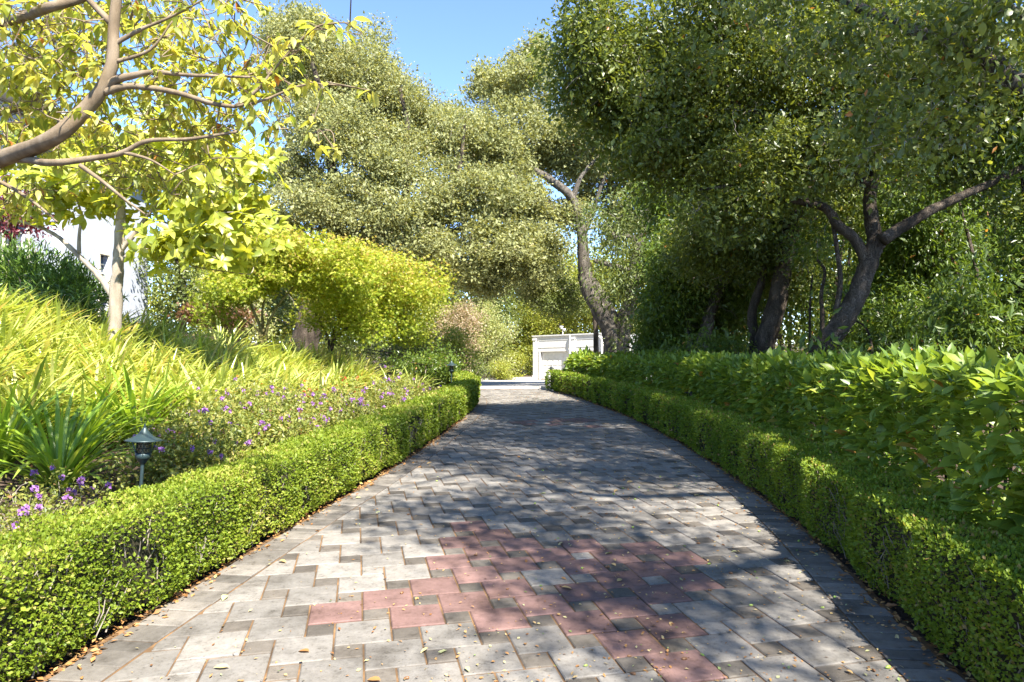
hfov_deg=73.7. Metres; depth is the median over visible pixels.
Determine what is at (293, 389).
lantana
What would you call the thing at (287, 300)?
tree
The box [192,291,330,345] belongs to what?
tree
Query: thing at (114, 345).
lily clump
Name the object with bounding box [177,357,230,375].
lily clump
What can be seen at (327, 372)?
lily clump
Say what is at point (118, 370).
lily clump
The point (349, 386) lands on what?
lily clump
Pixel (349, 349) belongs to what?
tree
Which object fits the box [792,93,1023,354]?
bay tree
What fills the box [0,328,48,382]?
lily clump
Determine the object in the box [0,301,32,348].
lily clump
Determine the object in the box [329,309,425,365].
tree
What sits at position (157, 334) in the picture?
lily clump
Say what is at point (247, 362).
lily clump
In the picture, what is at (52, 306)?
lily clump
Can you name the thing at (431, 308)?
tree
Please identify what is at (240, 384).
lantana
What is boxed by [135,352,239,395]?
lily clump
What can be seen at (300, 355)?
lily clump
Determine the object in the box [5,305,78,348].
lily clump
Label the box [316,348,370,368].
lily clump
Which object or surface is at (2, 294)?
lily clump
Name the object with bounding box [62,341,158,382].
lily clump
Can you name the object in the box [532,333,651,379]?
wall
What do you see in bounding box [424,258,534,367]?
tree
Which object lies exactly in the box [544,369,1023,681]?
box hedge
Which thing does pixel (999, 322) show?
bay tree
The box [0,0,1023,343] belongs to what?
sky
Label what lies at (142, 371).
lily clump
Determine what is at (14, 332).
lily clump
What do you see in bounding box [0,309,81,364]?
lily clump
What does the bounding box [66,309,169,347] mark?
lily clump
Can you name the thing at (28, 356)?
lily clump
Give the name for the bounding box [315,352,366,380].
lily clump
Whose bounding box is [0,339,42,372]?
lily clump
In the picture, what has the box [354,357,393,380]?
lily clump
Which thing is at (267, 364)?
lily clump
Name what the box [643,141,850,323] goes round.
bay tree
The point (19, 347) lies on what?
lily clump
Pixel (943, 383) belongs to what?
laurel hedge
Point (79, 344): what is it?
lily clump
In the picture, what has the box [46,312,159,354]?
lily clump
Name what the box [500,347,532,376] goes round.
shrub
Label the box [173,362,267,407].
lily clump
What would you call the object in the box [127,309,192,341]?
lily clump
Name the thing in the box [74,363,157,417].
lily clump
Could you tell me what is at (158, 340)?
lily clump
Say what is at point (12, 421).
lily clump
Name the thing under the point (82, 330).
lily clump
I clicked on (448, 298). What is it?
tree
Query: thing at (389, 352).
shrub
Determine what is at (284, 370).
lily clump
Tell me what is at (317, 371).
lily clump
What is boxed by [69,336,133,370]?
lily clump
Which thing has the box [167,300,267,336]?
bush
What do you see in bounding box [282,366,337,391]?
lily clump
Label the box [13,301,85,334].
lily clump
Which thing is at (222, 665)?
fallen leaf
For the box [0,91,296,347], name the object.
magnolia tree
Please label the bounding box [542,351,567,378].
garage door
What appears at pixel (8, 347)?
lily clump
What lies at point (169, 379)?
lily clump
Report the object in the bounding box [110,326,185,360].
lily clump
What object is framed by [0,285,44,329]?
lily clump
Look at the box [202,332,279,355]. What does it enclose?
lily clump
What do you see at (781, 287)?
live oak tree
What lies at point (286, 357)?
lily clump
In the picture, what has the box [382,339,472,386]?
shrub
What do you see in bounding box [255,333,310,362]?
lily clump
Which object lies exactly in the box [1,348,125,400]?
lily clump
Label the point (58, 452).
lily clump
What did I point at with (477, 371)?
shrub
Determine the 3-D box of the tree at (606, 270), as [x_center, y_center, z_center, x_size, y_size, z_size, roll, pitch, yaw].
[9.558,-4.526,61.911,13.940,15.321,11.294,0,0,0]
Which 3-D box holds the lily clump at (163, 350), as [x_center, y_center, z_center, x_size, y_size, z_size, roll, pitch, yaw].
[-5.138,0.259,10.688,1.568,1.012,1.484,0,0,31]
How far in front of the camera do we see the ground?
5.70 m
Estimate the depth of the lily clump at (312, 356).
15.18 m
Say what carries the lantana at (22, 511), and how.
on the ground
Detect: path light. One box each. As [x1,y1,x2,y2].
[123,423,163,499]
[446,359,456,381]
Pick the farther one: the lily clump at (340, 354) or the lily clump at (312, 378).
the lily clump at (340, 354)
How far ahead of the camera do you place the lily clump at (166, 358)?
9.91 m
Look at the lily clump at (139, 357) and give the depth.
10.16 m
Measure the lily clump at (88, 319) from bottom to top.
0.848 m
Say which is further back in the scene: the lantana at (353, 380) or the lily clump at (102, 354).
the lantana at (353, 380)
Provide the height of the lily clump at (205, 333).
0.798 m
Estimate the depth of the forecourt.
30.53 m
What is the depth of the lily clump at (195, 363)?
9.84 m
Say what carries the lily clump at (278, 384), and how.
on the ground
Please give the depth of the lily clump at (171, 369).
9.43 m
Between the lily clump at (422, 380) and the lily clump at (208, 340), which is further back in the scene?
the lily clump at (422, 380)
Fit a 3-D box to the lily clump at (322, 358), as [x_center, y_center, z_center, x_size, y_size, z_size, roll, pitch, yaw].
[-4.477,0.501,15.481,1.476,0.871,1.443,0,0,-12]
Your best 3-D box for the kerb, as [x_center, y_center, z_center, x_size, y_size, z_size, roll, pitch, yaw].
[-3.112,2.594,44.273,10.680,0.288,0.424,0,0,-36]
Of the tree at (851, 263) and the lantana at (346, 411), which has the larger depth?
the tree at (851, 263)
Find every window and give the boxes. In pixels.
[0,219,29,263]
[98,251,109,284]
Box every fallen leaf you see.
[214,663,228,667]
[368,676,380,680]
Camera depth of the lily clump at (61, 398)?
7.49 m
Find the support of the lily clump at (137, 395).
on the ground
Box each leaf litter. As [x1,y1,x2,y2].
[29,392,982,681]
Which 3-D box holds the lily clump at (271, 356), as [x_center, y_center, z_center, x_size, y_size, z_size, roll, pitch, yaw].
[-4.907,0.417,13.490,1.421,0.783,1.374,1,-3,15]
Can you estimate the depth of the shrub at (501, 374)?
45.33 m
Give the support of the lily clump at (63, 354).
on the ground
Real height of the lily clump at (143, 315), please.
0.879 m
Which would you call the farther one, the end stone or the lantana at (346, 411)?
the end stone
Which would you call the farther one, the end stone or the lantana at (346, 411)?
the end stone
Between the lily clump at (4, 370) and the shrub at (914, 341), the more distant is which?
the shrub at (914, 341)
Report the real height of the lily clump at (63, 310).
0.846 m
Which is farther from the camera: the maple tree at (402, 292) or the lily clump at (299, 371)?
the maple tree at (402, 292)
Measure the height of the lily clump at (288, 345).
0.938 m
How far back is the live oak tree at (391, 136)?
24.62 m
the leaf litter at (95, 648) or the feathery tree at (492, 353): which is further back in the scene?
the feathery tree at (492, 353)
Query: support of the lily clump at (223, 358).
on the ground
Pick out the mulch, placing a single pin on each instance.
(76, 479)
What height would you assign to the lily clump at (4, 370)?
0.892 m
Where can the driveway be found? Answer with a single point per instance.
(283, 621)
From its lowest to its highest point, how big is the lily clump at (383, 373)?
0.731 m
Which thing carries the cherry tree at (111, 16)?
on the ground
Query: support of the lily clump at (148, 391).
on the ground
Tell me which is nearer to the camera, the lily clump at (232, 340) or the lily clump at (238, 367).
the lily clump at (238, 367)
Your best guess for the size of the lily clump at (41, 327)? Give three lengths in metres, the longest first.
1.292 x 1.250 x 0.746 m
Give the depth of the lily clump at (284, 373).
11.20 m
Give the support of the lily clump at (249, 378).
on the ground
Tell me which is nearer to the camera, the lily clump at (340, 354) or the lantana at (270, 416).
the lantana at (270, 416)
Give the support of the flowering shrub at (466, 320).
on the ground
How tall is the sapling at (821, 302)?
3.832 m
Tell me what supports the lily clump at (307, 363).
on the ground
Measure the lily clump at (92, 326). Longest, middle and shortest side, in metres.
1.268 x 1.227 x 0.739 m
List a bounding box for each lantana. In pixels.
[0,462,144,550]
[85,398,282,505]
[154,369,341,455]
[170,371,319,436]
[202,368,334,407]
[244,379,393,466]
[304,371,375,398]
[307,370,419,414]
[368,365,443,403]
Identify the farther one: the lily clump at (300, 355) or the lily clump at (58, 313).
the lily clump at (300, 355)
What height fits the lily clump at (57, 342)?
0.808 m
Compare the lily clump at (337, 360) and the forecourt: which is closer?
the lily clump at (337, 360)
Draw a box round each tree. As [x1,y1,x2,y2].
[0,0,378,226]
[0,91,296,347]
[0,172,70,263]
[132,149,241,332]
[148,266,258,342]
[168,199,301,345]
[181,219,395,360]
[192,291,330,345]
[241,0,544,353]
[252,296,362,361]
[257,234,434,375]
[283,234,458,360]
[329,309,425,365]
[363,246,475,375]
[389,254,506,362]
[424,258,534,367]
[451,297,521,377]
[453,26,658,353]
[472,284,556,375]
[497,297,563,376]
[510,263,609,352]
[511,0,1023,435]
[511,245,622,355]
[522,0,926,396]
[549,238,617,333]
[551,179,695,353]
[555,224,654,332]
[619,168,785,353]
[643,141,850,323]
[710,0,1023,200]
[725,172,1007,354]
[731,106,844,353]
[775,205,877,352]
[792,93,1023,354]
[812,145,1013,397]
[813,234,1003,313]
[827,161,1020,316]
[885,64,1023,396]
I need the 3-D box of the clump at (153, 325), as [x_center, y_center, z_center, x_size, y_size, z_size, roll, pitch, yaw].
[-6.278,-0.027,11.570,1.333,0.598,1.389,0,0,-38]
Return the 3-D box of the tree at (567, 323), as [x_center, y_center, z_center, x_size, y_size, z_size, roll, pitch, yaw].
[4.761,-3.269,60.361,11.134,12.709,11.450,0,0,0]
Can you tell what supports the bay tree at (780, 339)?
on the ground
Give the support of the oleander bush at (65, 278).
on the ground
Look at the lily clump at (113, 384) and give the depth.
7.88 m
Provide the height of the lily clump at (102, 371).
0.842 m
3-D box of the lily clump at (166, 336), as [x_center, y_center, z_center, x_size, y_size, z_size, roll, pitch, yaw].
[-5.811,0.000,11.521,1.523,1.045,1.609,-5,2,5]
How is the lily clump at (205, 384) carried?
on the ground
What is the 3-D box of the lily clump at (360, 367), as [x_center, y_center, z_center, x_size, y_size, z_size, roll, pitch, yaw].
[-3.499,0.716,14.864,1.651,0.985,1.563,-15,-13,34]
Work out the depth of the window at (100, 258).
21.52 m
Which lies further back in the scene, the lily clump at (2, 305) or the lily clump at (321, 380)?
the lily clump at (321, 380)
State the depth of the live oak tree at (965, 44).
5.66 m
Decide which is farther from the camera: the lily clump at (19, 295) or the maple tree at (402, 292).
the maple tree at (402, 292)
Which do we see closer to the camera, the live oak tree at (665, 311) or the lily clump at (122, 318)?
the lily clump at (122, 318)
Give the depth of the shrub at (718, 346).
13.98 m
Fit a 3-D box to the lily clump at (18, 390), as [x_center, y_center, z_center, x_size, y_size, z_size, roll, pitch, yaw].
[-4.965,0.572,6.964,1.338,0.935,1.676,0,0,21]
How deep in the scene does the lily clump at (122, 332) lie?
10.24 m
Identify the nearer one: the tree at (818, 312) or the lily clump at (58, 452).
the lily clump at (58, 452)
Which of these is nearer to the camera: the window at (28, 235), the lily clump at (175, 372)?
the lily clump at (175, 372)
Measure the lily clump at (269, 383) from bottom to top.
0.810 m
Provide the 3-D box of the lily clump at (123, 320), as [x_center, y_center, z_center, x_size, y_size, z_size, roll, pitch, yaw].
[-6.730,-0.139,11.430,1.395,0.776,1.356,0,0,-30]
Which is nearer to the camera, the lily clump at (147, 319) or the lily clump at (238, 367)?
the lily clump at (238, 367)
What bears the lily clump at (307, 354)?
on the ground
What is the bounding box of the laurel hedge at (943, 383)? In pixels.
[563,342,1023,550]
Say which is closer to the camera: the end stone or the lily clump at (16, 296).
the lily clump at (16, 296)
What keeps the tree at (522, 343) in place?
on the ground
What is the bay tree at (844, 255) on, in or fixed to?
on the ground
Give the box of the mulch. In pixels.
[0,429,152,526]
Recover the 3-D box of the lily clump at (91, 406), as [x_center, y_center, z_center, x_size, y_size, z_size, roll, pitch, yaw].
[-4.496,0.778,7.207,1.782,0.905,1.589,0,0,37]
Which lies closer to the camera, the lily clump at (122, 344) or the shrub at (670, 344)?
the lily clump at (122, 344)
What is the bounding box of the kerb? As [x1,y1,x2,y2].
[481,377,530,379]
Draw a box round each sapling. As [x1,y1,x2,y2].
[767,221,853,352]
[774,200,863,330]
[802,257,907,354]
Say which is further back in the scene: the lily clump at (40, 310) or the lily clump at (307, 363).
the lily clump at (307, 363)
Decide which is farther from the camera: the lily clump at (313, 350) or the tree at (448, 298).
the tree at (448, 298)
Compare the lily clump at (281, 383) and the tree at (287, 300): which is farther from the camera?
the tree at (287, 300)
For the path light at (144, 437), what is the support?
on the ground
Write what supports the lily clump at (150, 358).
on the ground
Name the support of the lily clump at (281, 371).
on the ground
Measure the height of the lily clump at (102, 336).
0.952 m
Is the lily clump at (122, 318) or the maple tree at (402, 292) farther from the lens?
the maple tree at (402, 292)
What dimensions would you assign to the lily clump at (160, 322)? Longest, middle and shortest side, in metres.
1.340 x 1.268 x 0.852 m
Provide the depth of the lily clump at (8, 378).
7.86 m
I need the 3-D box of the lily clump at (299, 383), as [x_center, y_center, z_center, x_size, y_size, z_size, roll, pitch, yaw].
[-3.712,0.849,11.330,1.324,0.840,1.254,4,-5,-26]
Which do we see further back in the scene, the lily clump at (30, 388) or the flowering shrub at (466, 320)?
the flowering shrub at (466, 320)
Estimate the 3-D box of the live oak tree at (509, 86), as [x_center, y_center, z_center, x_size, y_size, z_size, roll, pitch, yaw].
[2.670,-5.829,28.118,10.541,15.589,7.946,0,0,0]
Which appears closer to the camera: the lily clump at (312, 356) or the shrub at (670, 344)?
the lily clump at (312, 356)
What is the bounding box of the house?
[0,88,147,322]
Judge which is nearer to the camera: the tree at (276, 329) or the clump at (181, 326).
the clump at (181, 326)
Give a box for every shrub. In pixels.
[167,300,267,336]
[182,269,289,344]
[367,330,461,380]
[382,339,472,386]
[426,317,488,370]
[427,294,490,370]
[465,356,495,380]
[483,358,519,379]
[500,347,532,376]
[623,330,748,354]
[643,313,793,395]
[781,305,978,440]
[817,323,1014,444]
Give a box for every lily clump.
[0,279,58,319]
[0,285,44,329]
[0,285,48,321]
[0,287,42,321]
[0,297,72,330]
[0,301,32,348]
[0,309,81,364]
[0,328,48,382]
[0,337,26,363]
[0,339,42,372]
[0,341,43,395]
[0,353,113,441]
[0,361,85,403]
[0,372,87,414]
[0,374,113,472]
[0,384,173,496]
[1,306,72,356]
[1,344,78,389]
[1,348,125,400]
[1,368,112,424]
[3,282,43,310]
[3,286,39,304]
[4,295,82,323]
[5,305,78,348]
[5,323,101,371]
[6,332,74,370]
[6,375,172,454]
[7,339,111,381]
[9,314,68,341]
[10,325,106,374]
[11,291,95,330]
[11,298,110,347]
[12,288,95,326]
[13,278,54,312]
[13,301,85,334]
[14,322,105,365]
[31,285,106,320]
[36,346,149,406]
[39,295,127,326]
[40,314,138,361]
[44,310,135,346]
[44,325,110,365]
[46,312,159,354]
[48,358,151,422]
[56,326,171,369]
[56,333,175,392]
[62,301,128,336]
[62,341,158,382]
[64,315,100,340]
[64,359,215,444]
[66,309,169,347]
[68,320,126,343]
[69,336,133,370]
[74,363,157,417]
[77,310,151,332]
[83,328,164,366]
[88,308,149,338]
[93,305,182,333]
[96,292,151,326]
[101,315,178,343]
[102,353,196,398]
[104,354,174,397]
[108,344,202,378]
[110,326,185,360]
[112,355,227,426]
[115,341,203,382]
[116,376,173,415]
[118,366,244,422]
[122,307,175,331]
[124,313,221,349]
[126,336,193,366]
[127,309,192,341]
[131,349,211,386]
[132,320,209,362]
[134,309,180,327]
[134,327,233,369]
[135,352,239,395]
[136,328,188,356]
[136,361,262,421]
[136,367,213,407]
[144,355,229,387]
[150,330,225,363]
[150,346,205,381]
[159,332,256,377]
[161,360,279,390]
[169,325,222,347]
[169,328,255,357]
[172,333,260,367]
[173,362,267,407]
[175,348,272,384]
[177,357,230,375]
[182,318,263,357]
[183,347,251,373]
[185,355,271,395]
[190,328,251,353]
[192,353,275,387]
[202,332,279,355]
[205,327,273,366]
[209,349,292,385]
[209,364,294,396]
[214,346,266,369]
[226,349,291,376]
[226,369,298,394]
[232,342,281,363]
[234,348,317,388]
[236,331,297,351]
[236,359,283,384]
[239,346,302,371]
[239,371,315,390]
[240,359,307,382]
[253,344,290,363]
[254,332,302,355]
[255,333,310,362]
[257,357,321,386]
[259,371,311,401]
[264,344,318,370]
[265,346,330,375]
[265,361,311,380]
[266,339,328,371]
[272,370,319,396]
[277,355,334,374]
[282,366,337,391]
[283,345,344,368]
[283,361,321,385]
[286,336,327,358]
[289,345,326,366]
[290,338,345,364]
[290,361,351,383]
[293,367,345,389]
[294,359,344,380]
[295,360,334,381]
[301,367,352,400]
[303,357,332,377]
[309,348,356,370]
[311,360,365,384]
[314,371,378,395]
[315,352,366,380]
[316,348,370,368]
[323,351,384,382]
[328,345,359,362]
[336,358,391,384]
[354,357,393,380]
[366,366,420,397]
[395,365,442,391]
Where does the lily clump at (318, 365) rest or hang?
on the ground
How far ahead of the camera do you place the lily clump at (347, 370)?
13.85 m
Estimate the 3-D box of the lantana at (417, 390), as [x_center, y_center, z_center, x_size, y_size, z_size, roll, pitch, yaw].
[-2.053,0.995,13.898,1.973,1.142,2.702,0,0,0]
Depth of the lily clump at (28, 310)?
9.52 m
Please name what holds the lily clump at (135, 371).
on the ground
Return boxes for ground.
[0,332,1023,681]
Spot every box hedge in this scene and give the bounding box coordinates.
[0,369,481,681]
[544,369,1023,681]
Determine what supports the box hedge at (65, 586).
on the ground
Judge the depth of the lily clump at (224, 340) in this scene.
12.82 m
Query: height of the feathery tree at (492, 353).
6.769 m
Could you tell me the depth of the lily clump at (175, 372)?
9.66 m
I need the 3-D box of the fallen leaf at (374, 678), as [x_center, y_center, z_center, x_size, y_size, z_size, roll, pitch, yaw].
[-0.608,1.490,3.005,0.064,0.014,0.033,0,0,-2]
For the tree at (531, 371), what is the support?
on the ground
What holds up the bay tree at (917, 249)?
on the ground
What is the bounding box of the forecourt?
[375,379,552,389]
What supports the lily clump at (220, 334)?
on the ground
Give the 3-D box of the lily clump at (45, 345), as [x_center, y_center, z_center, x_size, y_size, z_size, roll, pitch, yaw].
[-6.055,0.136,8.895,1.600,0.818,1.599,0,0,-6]
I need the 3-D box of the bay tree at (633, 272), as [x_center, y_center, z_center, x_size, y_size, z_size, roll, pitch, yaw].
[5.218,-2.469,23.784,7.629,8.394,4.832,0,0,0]
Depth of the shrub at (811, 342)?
9.59 m
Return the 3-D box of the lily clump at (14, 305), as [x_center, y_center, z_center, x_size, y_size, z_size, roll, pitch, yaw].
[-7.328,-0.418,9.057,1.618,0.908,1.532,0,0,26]
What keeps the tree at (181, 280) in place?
on the ground
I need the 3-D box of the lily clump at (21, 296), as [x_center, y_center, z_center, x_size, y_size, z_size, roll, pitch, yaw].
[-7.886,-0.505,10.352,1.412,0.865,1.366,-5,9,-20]
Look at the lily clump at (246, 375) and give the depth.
10.33 m
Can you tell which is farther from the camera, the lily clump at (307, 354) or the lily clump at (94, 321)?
the lily clump at (307, 354)
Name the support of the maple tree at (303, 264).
on the ground
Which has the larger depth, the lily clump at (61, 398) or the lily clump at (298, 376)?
the lily clump at (298, 376)
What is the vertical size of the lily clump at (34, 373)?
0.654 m
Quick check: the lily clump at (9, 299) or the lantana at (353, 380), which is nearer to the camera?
the lily clump at (9, 299)
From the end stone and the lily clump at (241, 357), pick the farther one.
the end stone
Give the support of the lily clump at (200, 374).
on the ground
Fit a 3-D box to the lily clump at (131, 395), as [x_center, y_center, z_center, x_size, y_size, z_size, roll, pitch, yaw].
[-4.344,0.702,7.794,1.708,1.024,1.807,0,0,0]
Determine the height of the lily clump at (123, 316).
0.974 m
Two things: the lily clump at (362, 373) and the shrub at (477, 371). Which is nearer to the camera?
the lily clump at (362, 373)
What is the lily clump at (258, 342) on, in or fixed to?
on the ground
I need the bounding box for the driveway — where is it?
[37,389,971,681]
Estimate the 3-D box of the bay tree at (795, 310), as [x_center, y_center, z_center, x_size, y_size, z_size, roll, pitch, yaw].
[8.412,-1.797,18.043,7.346,7.133,6.082,0,0,0]
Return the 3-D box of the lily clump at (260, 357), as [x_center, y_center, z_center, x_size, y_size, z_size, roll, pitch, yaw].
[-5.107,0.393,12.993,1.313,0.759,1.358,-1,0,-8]
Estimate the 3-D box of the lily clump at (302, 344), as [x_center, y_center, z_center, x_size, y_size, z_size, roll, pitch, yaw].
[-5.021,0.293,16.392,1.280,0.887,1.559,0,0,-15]
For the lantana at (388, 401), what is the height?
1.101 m
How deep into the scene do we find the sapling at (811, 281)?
12.49 m
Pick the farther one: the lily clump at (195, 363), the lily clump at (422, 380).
the lily clump at (422, 380)
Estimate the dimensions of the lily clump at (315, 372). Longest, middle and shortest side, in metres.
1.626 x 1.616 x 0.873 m
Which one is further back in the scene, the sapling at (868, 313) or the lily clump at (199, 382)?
the sapling at (868, 313)
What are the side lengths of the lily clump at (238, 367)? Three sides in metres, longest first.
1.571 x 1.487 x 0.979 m
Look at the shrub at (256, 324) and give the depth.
19.99 m
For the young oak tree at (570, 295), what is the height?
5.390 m
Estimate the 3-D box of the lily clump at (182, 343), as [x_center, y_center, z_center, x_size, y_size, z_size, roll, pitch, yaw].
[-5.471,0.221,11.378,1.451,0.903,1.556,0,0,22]
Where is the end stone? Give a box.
[539,386,549,389]
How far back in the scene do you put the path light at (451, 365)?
17.26 m
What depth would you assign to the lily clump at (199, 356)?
10.66 m
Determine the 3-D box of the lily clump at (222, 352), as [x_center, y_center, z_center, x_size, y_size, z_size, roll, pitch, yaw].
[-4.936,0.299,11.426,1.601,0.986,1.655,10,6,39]
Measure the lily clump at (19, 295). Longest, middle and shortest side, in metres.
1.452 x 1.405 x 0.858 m
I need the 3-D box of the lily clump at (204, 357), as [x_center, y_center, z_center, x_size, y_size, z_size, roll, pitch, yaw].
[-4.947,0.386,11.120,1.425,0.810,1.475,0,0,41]
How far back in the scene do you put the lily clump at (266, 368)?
11.70 m
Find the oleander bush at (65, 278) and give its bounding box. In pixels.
[0,229,128,317]
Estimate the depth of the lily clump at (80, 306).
11.50 m
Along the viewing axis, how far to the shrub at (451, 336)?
33.68 m
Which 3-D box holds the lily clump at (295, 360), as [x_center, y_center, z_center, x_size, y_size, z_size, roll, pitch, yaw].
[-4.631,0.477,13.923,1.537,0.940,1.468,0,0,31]
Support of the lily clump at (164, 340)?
on the ground
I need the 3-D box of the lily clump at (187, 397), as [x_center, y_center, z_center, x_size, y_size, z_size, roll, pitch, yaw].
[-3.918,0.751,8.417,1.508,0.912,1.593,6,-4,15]
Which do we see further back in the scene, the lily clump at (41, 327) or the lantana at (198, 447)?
the lily clump at (41, 327)
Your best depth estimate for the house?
21.23 m

